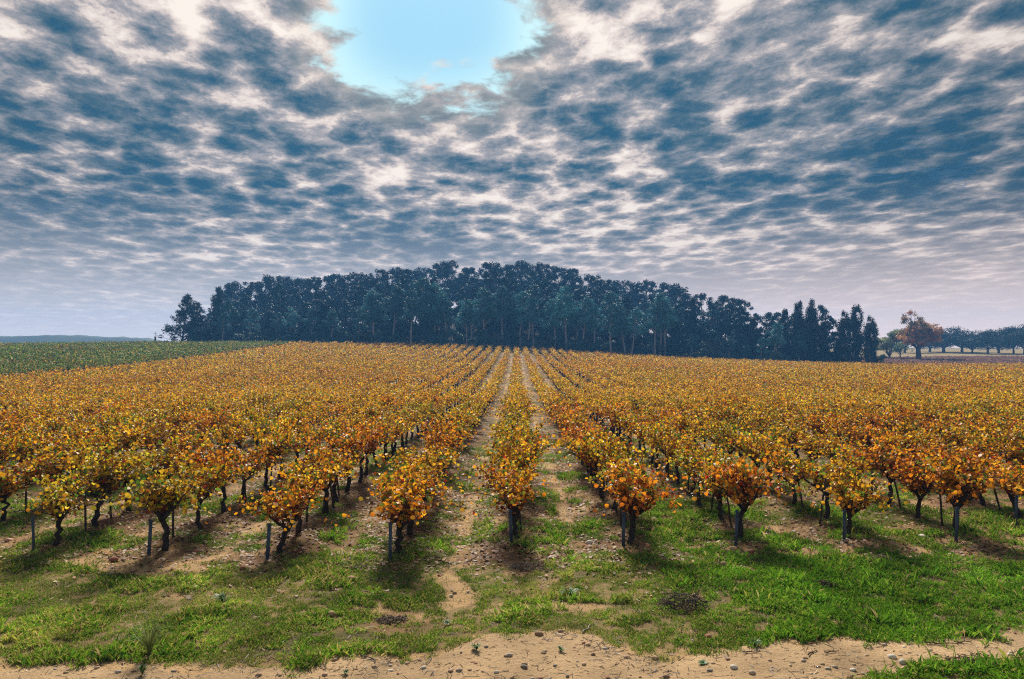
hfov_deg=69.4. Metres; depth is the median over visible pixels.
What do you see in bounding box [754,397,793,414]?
grapevine
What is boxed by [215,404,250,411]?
grapevine
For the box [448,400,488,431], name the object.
grapevine
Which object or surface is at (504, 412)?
grapevine
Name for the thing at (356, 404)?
grapevine
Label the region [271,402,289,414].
grapevine
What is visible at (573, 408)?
grapevine
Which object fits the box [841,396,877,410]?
grapevine
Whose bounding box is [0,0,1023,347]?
sky
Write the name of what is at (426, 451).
grapevine
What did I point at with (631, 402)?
grapevine
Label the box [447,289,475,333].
pine tree
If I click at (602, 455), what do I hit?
grapevine
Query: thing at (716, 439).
grapevine
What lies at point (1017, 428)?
grapevine
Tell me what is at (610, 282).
pine tree
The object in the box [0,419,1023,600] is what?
fallen leaves
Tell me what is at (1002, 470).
grapevine
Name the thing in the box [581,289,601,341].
pine tree
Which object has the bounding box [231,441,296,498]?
grapevine
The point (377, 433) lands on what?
grapevine
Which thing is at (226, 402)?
grapevine
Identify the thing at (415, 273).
pine tree
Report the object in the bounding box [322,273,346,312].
pine tree
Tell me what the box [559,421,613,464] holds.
grapevine
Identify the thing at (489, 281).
pine tree
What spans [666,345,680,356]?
shrub
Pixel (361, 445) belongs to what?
grapevine
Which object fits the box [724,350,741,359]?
shrub
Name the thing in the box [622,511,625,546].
end post
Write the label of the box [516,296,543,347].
pine tree
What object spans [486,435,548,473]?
grapevine
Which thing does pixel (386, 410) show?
grapevine
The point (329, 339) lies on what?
shrub
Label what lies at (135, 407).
grapevine
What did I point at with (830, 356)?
shrub
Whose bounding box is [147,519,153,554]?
end post
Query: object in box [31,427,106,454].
grapevine
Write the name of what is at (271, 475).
vine stake
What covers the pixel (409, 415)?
grapevine
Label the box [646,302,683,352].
pine tree
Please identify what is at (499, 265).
pine tree
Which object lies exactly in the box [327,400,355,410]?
grapevine
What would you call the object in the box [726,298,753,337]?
pine tree
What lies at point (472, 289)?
pine tree
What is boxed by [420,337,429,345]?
shrub
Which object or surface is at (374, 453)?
grapevine
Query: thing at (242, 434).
grapevine
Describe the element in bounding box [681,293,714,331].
pine tree
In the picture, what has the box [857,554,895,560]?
brush heap
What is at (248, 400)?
grapevine
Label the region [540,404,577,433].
grapevine
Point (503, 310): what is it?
pine tree
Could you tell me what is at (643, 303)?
pine tree
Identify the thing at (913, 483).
grapevine
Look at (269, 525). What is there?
end post
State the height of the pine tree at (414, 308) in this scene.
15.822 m
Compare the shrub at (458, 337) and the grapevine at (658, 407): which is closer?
the grapevine at (658, 407)
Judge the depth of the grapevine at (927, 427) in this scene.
28.66 m
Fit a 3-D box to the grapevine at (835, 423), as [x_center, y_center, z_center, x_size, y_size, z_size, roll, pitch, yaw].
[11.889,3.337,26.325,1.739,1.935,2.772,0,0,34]
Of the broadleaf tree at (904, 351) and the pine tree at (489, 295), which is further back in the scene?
the broadleaf tree at (904, 351)
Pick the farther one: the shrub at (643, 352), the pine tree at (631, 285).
the pine tree at (631, 285)
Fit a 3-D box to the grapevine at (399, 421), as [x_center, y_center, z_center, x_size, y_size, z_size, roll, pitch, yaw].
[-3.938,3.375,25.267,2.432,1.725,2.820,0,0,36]
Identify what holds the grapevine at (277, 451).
on the ground at (460, 587)
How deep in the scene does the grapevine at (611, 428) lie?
35.66 m
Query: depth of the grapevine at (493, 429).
24.69 m
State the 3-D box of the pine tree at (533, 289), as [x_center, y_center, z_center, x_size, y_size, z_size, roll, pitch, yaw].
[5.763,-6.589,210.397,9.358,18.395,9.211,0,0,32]
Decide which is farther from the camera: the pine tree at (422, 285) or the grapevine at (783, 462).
the pine tree at (422, 285)
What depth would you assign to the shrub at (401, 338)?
204.51 m
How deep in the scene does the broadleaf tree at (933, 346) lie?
346.06 m
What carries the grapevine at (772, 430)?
on the ground at (460, 587)
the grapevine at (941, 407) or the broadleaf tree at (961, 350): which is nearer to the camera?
the grapevine at (941, 407)
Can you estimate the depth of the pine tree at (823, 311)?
208.56 m
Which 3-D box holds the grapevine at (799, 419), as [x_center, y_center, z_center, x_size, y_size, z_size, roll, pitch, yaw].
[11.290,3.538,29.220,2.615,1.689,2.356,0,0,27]
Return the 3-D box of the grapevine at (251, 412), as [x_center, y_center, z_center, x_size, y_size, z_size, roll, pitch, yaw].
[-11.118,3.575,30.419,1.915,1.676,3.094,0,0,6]
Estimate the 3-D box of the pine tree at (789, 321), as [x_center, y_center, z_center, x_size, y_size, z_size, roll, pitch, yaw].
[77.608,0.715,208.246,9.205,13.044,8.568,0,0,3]
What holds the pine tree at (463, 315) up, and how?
on the ground at (460, 587)
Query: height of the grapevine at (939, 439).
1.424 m
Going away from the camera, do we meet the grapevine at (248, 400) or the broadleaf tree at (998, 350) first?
the grapevine at (248, 400)
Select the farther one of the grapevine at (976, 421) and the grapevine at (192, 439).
the grapevine at (976, 421)
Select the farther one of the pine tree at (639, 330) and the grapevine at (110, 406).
the pine tree at (639, 330)
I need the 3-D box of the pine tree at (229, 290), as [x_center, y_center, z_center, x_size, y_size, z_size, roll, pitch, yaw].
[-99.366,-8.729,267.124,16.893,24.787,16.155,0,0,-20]
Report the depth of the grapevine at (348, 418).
28.25 m
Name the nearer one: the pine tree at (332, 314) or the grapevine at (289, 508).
the grapevine at (289, 508)
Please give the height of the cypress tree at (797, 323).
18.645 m
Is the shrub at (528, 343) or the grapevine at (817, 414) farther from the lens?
the shrub at (528, 343)
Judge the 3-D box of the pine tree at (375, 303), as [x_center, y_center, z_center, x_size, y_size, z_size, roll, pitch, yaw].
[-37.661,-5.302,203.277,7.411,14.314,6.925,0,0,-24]
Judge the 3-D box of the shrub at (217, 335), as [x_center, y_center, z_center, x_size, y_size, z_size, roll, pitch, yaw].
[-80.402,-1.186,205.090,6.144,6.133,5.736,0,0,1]
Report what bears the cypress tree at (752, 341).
on the ground at (460, 587)
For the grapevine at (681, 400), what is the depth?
40.50 m
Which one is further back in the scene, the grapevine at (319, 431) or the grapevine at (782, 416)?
the grapevine at (782, 416)
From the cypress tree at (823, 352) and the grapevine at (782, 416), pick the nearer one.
the grapevine at (782, 416)
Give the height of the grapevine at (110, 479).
1.832 m
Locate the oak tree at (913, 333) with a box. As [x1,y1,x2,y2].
[891,309,943,358]
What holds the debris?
on the ground at (460, 587)
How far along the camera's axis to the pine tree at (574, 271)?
270.81 m
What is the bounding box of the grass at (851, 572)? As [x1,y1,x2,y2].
[0,435,1023,678]
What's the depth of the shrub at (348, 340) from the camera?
206.28 m
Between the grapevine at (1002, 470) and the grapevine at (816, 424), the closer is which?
the grapevine at (1002, 470)
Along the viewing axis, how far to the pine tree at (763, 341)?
202.31 m
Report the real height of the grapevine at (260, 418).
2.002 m
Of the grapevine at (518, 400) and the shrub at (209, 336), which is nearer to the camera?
the grapevine at (518, 400)
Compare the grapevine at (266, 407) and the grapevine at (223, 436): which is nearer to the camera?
the grapevine at (223, 436)
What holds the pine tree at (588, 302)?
on the ground at (460, 587)
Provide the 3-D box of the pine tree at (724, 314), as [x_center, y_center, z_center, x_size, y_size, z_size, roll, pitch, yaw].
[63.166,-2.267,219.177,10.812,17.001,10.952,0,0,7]
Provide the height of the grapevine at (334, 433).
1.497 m
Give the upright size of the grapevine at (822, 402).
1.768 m
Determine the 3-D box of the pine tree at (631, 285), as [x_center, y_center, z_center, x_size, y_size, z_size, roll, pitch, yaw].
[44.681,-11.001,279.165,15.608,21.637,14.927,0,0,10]
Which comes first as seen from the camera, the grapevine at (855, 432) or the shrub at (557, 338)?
the grapevine at (855, 432)
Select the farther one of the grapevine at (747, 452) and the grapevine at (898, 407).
the grapevine at (898, 407)
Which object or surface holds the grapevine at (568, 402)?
on the ground at (460, 587)
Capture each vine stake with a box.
[24,464,26,513]
[84,489,86,531]
[109,493,111,517]
[172,510,173,536]
[242,462,246,502]
[270,454,273,490]
[295,493,305,536]
[330,485,334,507]
[602,475,605,500]
[618,484,621,526]
[724,483,732,527]
[797,478,803,508]
[818,471,826,525]
[891,469,901,510]
[938,477,943,525]
[993,489,1000,509]
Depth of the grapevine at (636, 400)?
40.24 m
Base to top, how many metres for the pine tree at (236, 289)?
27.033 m
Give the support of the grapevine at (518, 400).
on the ground at (460, 587)
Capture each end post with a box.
[31,516,35,550]
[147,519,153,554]
[266,523,271,558]
[388,522,392,560]
[508,509,512,542]
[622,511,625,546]
[734,510,739,545]
[842,509,846,539]
[954,506,959,541]
[1014,495,1019,524]
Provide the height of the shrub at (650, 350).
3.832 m
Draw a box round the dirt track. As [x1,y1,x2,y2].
[0,628,1023,678]
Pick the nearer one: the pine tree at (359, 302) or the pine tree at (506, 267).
the pine tree at (359, 302)
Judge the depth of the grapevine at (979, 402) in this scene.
33.58 m
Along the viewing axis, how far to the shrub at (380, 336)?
203.58 m
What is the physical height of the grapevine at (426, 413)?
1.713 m
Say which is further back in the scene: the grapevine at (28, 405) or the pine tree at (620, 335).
the pine tree at (620, 335)
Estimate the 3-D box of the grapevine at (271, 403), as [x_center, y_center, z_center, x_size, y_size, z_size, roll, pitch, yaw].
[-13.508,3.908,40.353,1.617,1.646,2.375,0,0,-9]
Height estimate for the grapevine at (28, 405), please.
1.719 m
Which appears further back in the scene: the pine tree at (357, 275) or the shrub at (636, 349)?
the pine tree at (357, 275)
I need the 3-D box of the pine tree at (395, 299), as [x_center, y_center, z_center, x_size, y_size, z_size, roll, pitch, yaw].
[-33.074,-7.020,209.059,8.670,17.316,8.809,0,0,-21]
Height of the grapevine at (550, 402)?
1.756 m
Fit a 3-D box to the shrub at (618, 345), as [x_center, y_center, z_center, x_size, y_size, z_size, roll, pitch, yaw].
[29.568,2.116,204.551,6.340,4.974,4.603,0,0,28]
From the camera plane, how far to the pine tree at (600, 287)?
243.61 m
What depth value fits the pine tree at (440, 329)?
215.62 m
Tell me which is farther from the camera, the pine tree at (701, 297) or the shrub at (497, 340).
the pine tree at (701, 297)
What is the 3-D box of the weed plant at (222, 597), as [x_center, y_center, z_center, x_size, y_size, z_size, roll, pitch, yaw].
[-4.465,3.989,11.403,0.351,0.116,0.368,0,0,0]
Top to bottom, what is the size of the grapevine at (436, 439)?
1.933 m
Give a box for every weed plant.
[128,616,170,655]
[136,663,147,674]
[210,591,230,600]
[471,643,481,649]
[559,587,579,595]
[698,659,707,663]
[749,637,762,644]
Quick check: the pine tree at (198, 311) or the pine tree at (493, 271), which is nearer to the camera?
the pine tree at (198, 311)
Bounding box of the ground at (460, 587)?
[0,325,1023,678]
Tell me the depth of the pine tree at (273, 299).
231.99 m
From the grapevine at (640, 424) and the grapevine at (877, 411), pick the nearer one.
the grapevine at (640, 424)
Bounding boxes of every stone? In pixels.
[109,556,118,561]
[328,610,334,616]
[535,631,543,635]
[730,664,737,668]
[887,654,896,658]
[899,658,906,664]
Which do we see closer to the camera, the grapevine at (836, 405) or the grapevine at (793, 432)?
the grapevine at (793, 432)
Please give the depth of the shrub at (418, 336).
204.56 m
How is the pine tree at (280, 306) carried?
on the ground at (460, 587)
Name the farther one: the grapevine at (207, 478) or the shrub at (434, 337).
the shrub at (434, 337)
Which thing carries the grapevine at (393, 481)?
on the ground at (460, 587)
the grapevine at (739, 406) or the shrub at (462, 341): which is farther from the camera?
the shrub at (462, 341)
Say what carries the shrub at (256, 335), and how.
on the ground at (460, 587)
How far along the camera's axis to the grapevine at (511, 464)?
16.29 m
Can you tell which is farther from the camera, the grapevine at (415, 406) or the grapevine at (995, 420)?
the grapevine at (415, 406)
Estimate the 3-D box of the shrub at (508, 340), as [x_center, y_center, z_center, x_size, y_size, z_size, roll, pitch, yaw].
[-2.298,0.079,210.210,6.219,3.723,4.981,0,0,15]
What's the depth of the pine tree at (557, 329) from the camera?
219.04 m
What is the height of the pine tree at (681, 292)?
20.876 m
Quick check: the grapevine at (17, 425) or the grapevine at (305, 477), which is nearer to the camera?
the grapevine at (305, 477)
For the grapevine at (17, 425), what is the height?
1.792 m
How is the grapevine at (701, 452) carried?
on the ground at (460, 587)
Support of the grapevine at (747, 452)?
on the ground at (460, 587)
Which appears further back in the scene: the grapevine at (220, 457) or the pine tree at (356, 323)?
the pine tree at (356, 323)
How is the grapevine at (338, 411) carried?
on the ground at (460, 587)
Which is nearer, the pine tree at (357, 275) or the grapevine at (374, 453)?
the grapevine at (374, 453)
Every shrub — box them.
[187,327,208,341]
[201,333,213,340]
[212,324,233,340]
[232,334,248,340]
[249,329,278,341]
[264,328,280,341]
[270,334,290,344]
[285,330,298,340]
[298,332,313,342]
[307,331,325,342]
[321,336,334,342]
[334,328,352,342]
[341,331,354,342]
[354,331,369,341]
[361,329,378,342]
[370,330,389,342]
[386,332,399,342]
[397,335,406,343]
[412,325,428,343]
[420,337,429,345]
[425,330,447,344]
[441,328,464,345]
[454,339,465,345]
[461,330,470,341]
[468,328,487,344]
[472,339,482,346]
[491,336,506,346]
[498,334,513,344]
[510,331,523,345]
[521,339,531,349]
[539,332,557,349]
[549,331,562,347]
[558,333,571,348]
[565,338,590,350]
[571,341,595,351]
[590,341,605,351]
[595,337,613,351]
[607,339,628,353]
[629,339,646,354]
[639,345,647,354]
[642,344,653,354]
[649,340,666,355]
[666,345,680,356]
[666,348,674,355]
[678,351,686,356]
[692,340,714,357]
[703,343,722,358]
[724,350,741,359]
[725,348,744,359]
[755,350,781,360]
[780,353,802,360]
[818,353,833,361]
[877,354,887,361]
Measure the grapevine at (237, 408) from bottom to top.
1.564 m
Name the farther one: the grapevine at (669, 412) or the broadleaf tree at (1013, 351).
the broadleaf tree at (1013, 351)
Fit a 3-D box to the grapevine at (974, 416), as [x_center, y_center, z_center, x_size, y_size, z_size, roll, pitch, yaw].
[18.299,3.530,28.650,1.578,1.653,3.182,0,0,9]
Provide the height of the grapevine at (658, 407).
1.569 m
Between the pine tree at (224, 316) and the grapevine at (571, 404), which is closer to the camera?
the grapevine at (571, 404)
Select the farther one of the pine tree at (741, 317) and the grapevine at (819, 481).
the pine tree at (741, 317)
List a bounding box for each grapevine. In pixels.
[0,409,26,423]
[0,410,63,457]
[0,421,57,484]
[0,424,54,468]
[0,425,52,441]
[0,441,86,508]
[0,458,74,522]
[1,469,125,544]
[6,429,135,496]
[7,400,44,412]
[8,406,30,417]
[9,407,44,422]
[13,412,87,456]
[14,400,79,417]
[20,407,67,431]
[23,441,153,526]
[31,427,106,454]
[34,408,96,439]
[34,423,160,462]
[45,402,82,420]
[53,413,92,438]
[61,410,127,439]
[61,411,107,439]
[65,406,121,420]
[65,414,118,447]
[67,413,95,422]
[70,397,114,415]
[71,442,181,511]
[87,399,139,414]
[90,454,222,550]
[93,416,191,452]
[96,404,137,448]
[104,424,219,478]
[108,415,201,471]
[110,405,177,432]
[120,409,155,418]
[121,402,151,413]
[122,404,158,416]
[130,400,155,412]
[130,435,207,480]
[136,398,170,412]
[139,409,179,442]
[154,404,203,433]
[154,411,213,439]
[155,399,196,416]
[167,394,205,434]
[167,398,199,413]
[170,439,273,512]
[175,407,202,441]
[181,401,232,413]
[181,447,272,529]
[188,414,259,462]
[199,402,245,450]
[201,396,227,412]
[203,471,328,553]
[205,409,235,432]
[207,414,255,454]
[208,395,238,408]
[208,405,243,415]
[212,408,275,456]
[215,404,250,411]
[224,395,280,411]
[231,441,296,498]
[234,419,325,490]
[237,390,283,409]
[237,405,272,445]
[238,441,351,532]
[239,403,284,441]
[245,402,282,418]
[246,409,294,438]
[254,415,329,461]
[259,417,321,479]
[264,399,277,409]
[266,405,320,425]
[267,400,296,417]
[269,412,302,428]
[270,442,369,513]
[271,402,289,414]
[275,408,326,427]
[277,433,381,502]
[283,391,317,411]
[294,403,335,433]
[295,398,316,412]
[296,412,340,465]
[307,404,342,420]
[308,423,397,491]
[309,403,334,434]
[315,410,361,438]
[320,417,351,442]
[324,466,472,553]
[326,418,393,482]
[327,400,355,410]
[327,403,346,419]
[332,396,382,430]
[337,400,370,409]
[338,407,383,436]
[341,397,366,408]
[348,406,397,474]
[348,420,417,466]
[354,398,391,422]
[357,403,392,424]
[358,451,464,534]
[360,413,426,460]
[368,398,407,420]
[373,447,458,517]
[376,394,402,407]
[376,411,421,450]
[380,407,432,447]
[380,414,413,456]
[389,443,455,494]
[390,407,421,443]
[392,398,403,412]
[394,445,478,502]
[402,401,436,438]
[403,400,442,432]
[404,400,436,437]
[410,418,467,482]
[417,389,453,407]
[417,413,488,468]
[419,398,446,410]
[422,412,484,461]
[424,426,472,476]
[425,401,445,431]
[441,408,491,445]
[442,405,478,441]
[447,403,479,440]
[448,393,488,437]
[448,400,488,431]
[450,396,493,410]
[454,456,555,537]
[456,446,534,521]
[464,425,551,460]
[468,394,485,404]
[469,407,485,433]
[480,420,560,472]
[484,420,533,443]
[485,406,521,418]
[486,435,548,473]
[488,417,562,440]
[492,397,543,417]
[494,392,534,406]
[495,397,542,422]
[496,396,536,411]
[496,400,540,424]
[496,408,542,426]
[498,418,568,452]
[501,411,538,432]
[506,397,547,413]
[536,400,584,417]
[537,394,563,423]
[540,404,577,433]
[544,405,604,447]
[545,399,580,428]
[545,408,590,426]
[546,392,590,431]
[547,396,587,436]
[552,422,619,478]
[554,406,602,432]
[556,427,613,485]
[556,428,628,497]
[558,420,629,472]
[558,422,593,459]
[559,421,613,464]
[571,392,608,423]
[581,442,666,520]
[582,397,617,427]
[584,396,604,423]
[584,426,656,509]
[586,402,630,430]
[589,401,610,429]
[592,405,636,440]
[593,458,698,544]
[599,401,635,435]
[599,407,617,435]
[601,401,643,444]
[610,404,664,452]
[611,409,639,446]
[622,415,667,453]
[623,416,673,462]
[625,394,656,417]
[625,395,651,410]
[633,421,704,477]
[637,401,669,422]
[637,402,658,414]
[642,416,703,469]
[646,436,719,495]
[647,404,692,426]
[650,431,710,485]
[661,453,765,520]
[663,407,712,448]
[665,405,698,434]
[668,395,695,407]
[669,449,814,539]
[670,437,750,506]
[671,396,695,413]
[681,411,737,455]
[682,394,720,419]
[684,414,735,452]
[687,397,715,417]
[693,420,746,461]
[694,395,747,421]
[696,391,742,407]
[697,396,748,436]
[707,419,791,462]
[715,425,801,484]
[726,410,767,431]
[737,396,764,413]
[737,398,780,430]
[739,414,787,442]
[745,432,805,494]
[745,442,820,505]
[750,404,787,425]
[751,420,806,444]
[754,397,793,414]
[760,397,796,413]
[765,420,832,464]
[768,407,810,434]
[769,410,818,432]
[770,440,876,520]
[777,427,850,476]
[778,392,805,412]
[791,406,836,437]
[795,424,858,471]
[806,403,857,439]
[806,407,837,437]
[811,465,910,536]
[812,398,839,413]
[818,406,852,438]
[818,441,890,489]
[821,415,861,449]
[822,398,854,412]
[835,418,919,469]
[837,406,867,431]
[837,434,955,505]
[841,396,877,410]
[846,400,925,455]
[847,420,919,474]
[849,401,885,415]
[850,407,914,449]
[862,417,956,464]
[865,403,922,423]
[869,398,908,429]
[875,458,940,519]
[878,415,940,452]
[884,399,928,424]
[886,403,920,411]
[906,446,1023,531]
[913,438,986,474]
[915,400,957,424]
[915,416,950,433]
[915,425,963,449]
[916,402,939,431]
[919,410,970,432]
[923,402,968,416]
[926,410,998,473]
[929,443,1023,505]
[930,410,973,422]
[934,396,997,419]
[942,414,988,438]
[947,427,1020,459]
[950,408,1010,428]
[961,400,1012,419]
[965,417,1023,459]
[972,429,1023,481]
[975,401,1015,415]
[979,411,1019,447]
[983,420,1023,443]
[984,458,1023,518]
[989,408,1023,428]
[995,418,1023,436]
[1006,404,1023,418]
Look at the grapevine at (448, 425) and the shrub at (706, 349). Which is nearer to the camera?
the grapevine at (448, 425)
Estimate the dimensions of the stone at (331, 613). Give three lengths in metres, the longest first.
0.130 x 0.100 x 0.095 m
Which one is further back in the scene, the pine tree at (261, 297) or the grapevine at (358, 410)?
the pine tree at (261, 297)
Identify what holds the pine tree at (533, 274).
on the ground at (460, 587)
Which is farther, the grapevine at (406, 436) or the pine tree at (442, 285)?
the pine tree at (442, 285)
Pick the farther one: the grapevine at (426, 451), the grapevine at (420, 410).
the grapevine at (420, 410)
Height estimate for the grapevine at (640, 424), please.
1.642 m
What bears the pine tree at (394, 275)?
on the ground at (460, 587)
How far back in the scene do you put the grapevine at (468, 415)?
29.04 m
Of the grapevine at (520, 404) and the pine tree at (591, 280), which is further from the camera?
the pine tree at (591, 280)
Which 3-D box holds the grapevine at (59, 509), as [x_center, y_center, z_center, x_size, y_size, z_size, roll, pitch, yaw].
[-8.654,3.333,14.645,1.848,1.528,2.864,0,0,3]
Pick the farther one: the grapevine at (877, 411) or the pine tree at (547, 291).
the pine tree at (547, 291)
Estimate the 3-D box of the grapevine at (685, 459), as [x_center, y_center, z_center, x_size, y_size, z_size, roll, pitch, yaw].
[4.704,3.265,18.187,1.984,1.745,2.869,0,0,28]
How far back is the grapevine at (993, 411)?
32.13 m
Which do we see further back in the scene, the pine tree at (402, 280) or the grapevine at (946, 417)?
the pine tree at (402, 280)
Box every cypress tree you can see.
[687,297,697,341]
[748,317,758,359]
[779,308,790,356]
[789,300,806,360]
[803,297,820,361]
[818,321,828,361]
[832,339,842,361]
[836,309,852,361]
[849,304,864,362]
[861,315,878,363]
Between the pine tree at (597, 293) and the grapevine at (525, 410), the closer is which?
the grapevine at (525, 410)
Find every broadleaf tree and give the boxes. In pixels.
[876,329,904,357]
[886,329,931,352]
[889,342,913,356]
[923,339,942,351]
[927,326,973,352]
[939,331,972,351]
[954,335,986,353]
[968,329,1008,353]
[983,326,1015,352]
[992,326,1023,353]
[999,324,1023,353]
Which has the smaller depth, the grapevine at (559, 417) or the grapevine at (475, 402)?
the grapevine at (559, 417)
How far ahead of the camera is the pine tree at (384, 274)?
253.64 m
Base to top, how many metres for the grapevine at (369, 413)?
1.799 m
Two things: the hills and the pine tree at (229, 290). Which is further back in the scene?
the hills
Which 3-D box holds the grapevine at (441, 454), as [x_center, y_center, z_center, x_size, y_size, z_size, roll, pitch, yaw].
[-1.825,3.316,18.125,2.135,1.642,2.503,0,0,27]
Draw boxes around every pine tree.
[157,293,203,340]
[182,301,214,337]
[201,285,237,340]
[202,313,214,339]
[209,282,241,326]
[212,281,247,311]
[214,312,231,339]
[215,298,241,340]
[216,314,235,340]
[226,281,269,323]
[230,301,244,332]
[231,294,261,338]
[242,307,261,336]
[244,281,268,322]
[248,274,295,309]
[249,307,263,337]
[259,284,289,331]
[261,283,297,335]
[265,276,292,316]
[270,312,285,333]
[282,289,307,332]
[282,307,300,330]
[283,277,310,306]
[285,281,306,323]
[293,277,328,309]
[299,285,329,335]
[301,307,322,333]
[302,290,341,337]
[315,275,339,299]
[321,294,350,333]
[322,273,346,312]
[322,309,341,336]
[329,274,360,327]
[336,299,362,335]
[339,272,374,305]
[350,284,371,335]
[350,308,368,342]
[356,274,376,300]
[360,288,390,344]
[362,294,386,337]
[363,281,397,338]
[365,268,393,302]
[367,282,387,323]
[376,282,410,337]
[381,285,406,343]
[384,275,412,324]
[388,266,414,297]
[391,268,420,319]
[399,290,424,342]
[401,292,431,336]
[403,269,428,320]
[403,277,434,342]
[416,267,432,320]
[416,276,450,342]
[417,281,452,343]
[424,262,462,299]
[428,289,451,335]
[429,259,464,306]
[432,298,454,344]
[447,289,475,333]
[448,267,479,303]
[453,276,481,328]
[454,267,483,295]
[455,299,475,346]
[461,299,481,343]
[472,262,512,295]
[472,287,501,328]
[472,290,497,345]
[474,270,500,337]
[475,262,516,295]
[485,270,520,340]
[491,285,515,337]
[495,264,527,301]
[509,291,534,346]
[511,260,534,289]
[511,291,526,330]
[512,262,534,303]
[515,284,547,345]
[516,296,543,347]
[519,262,564,299]
[519,271,548,335]
[530,279,560,333]
[531,265,571,296]
[538,292,569,338]
[540,298,566,349]
[549,279,577,332]
[550,267,583,299]
[550,285,578,350]
[560,268,588,300]
[566,288,593,341]
[566,300,585,338]
[570,295,600,338]
[577,274,609,302]
[580,303,604,342]
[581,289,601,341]
[585,279,620,309]
[586,286,604,312]
[592,304,617,342]
[594,291,626,353]
[597,285,632,343]
[601,279,627,303]
[608,309,630,353]
[611,323,630,353]
[615,279,633,305]
[617,295,642,346]
[620,282,647,314]
[626,279,657,332]
[626,307,647,353]
[628,299,648,344]
[635,295,670,349]
[640,292,673,354]
[641,297,677,355]
[645,292,678,355]
[646,282,677,312]
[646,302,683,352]
[659,283,691,309]
[664,285,695,325]
[668,303,698,355]
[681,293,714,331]
[681,308,708,354]
[684,334,699,357]
[691,309,723,354]
[696,300,728,357]
[700,295,739,337]
[711,303,741,354]
[721,336,736,358]
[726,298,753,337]
[726,305,756,358]
[735,314,766,358]
[754,338,769,359]
[757,312,781,355]
[758,312,779,358]
[765,322,786,360]
[769,319,793,356]
[791,330,807,360]
[806,305,833,351]
[817,317,839,359]
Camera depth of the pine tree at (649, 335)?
216.10 m
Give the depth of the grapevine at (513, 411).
29.10 m
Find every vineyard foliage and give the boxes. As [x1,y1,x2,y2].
[0,339,296,380]
[0,340,1023,477]
[849,355,1023,363]
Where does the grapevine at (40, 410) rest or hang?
on the ground at (460, 587)
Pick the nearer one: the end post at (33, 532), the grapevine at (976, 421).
the end post at (33, 532)
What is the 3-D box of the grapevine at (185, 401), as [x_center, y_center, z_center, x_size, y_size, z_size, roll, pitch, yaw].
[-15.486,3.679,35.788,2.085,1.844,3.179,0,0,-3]
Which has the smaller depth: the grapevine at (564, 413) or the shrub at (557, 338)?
the grapevine at (564, 413)
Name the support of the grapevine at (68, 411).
on the ground at (460, 587)
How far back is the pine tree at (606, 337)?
213.75 m
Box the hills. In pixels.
[0,335,162,343]
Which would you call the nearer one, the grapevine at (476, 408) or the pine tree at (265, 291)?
the grapevine at (476, 408)
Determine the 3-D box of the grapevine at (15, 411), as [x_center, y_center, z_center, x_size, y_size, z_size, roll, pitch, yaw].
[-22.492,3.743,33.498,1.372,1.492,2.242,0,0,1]
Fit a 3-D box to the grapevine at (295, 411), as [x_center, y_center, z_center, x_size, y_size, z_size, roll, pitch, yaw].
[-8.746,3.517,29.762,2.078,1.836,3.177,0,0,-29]
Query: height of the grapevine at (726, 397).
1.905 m
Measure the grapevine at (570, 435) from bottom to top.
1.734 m
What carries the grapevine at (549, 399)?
on the ground at (460, 587)
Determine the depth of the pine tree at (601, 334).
220.72 m
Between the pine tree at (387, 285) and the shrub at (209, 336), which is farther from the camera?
the pine tree at (387, 285)
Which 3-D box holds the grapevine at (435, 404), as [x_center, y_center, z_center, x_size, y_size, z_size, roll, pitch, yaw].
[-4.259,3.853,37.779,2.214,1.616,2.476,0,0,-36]
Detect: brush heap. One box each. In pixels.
[321,559,367,570]
[374,613,408,624]
[508,561,546,570]
[654,591,711,612]
[814,579,836,586]
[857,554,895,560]
[942,652,999,666]
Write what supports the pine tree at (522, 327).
on the ground at (460, 587)
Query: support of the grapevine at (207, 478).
on the ground at (460, 587)
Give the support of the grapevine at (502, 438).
on the ground at (460, 587)
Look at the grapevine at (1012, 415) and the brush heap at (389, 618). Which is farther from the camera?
the grapevine at (1012, 415)
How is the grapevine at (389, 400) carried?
on the ground at (460, 587)
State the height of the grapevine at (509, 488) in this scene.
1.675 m
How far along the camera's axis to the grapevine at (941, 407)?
34.60 m
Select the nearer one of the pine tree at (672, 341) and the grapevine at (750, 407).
the grapevine at (750, 407)
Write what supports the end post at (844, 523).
on the ground at (460, 587)
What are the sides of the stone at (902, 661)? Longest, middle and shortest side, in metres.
0.113 x 0.085 x 0.083 m
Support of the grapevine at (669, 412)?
on the ground at (460, 587)
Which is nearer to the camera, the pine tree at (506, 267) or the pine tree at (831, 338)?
the pine tree at (831, 338)
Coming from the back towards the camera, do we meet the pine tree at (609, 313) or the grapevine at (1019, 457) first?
the pine tree at (609, 313)
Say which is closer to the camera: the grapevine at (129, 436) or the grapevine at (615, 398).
the grapevine at (129, 436)
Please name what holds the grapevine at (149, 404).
on the ground at (460, 587)
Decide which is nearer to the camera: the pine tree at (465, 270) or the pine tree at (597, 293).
the pine tree at (597, 293)
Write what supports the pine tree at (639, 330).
on the ground at (460, 587)
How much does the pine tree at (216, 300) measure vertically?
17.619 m
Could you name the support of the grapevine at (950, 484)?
on the ground at (460, 587)
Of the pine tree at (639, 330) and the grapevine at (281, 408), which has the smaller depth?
the grapevine at (281, 408)
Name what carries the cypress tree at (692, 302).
on the ground at (460, 587)
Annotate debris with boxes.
[0,513,1023,678]
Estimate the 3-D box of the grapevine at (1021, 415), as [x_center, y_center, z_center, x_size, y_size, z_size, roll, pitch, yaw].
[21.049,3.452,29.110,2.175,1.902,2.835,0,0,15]

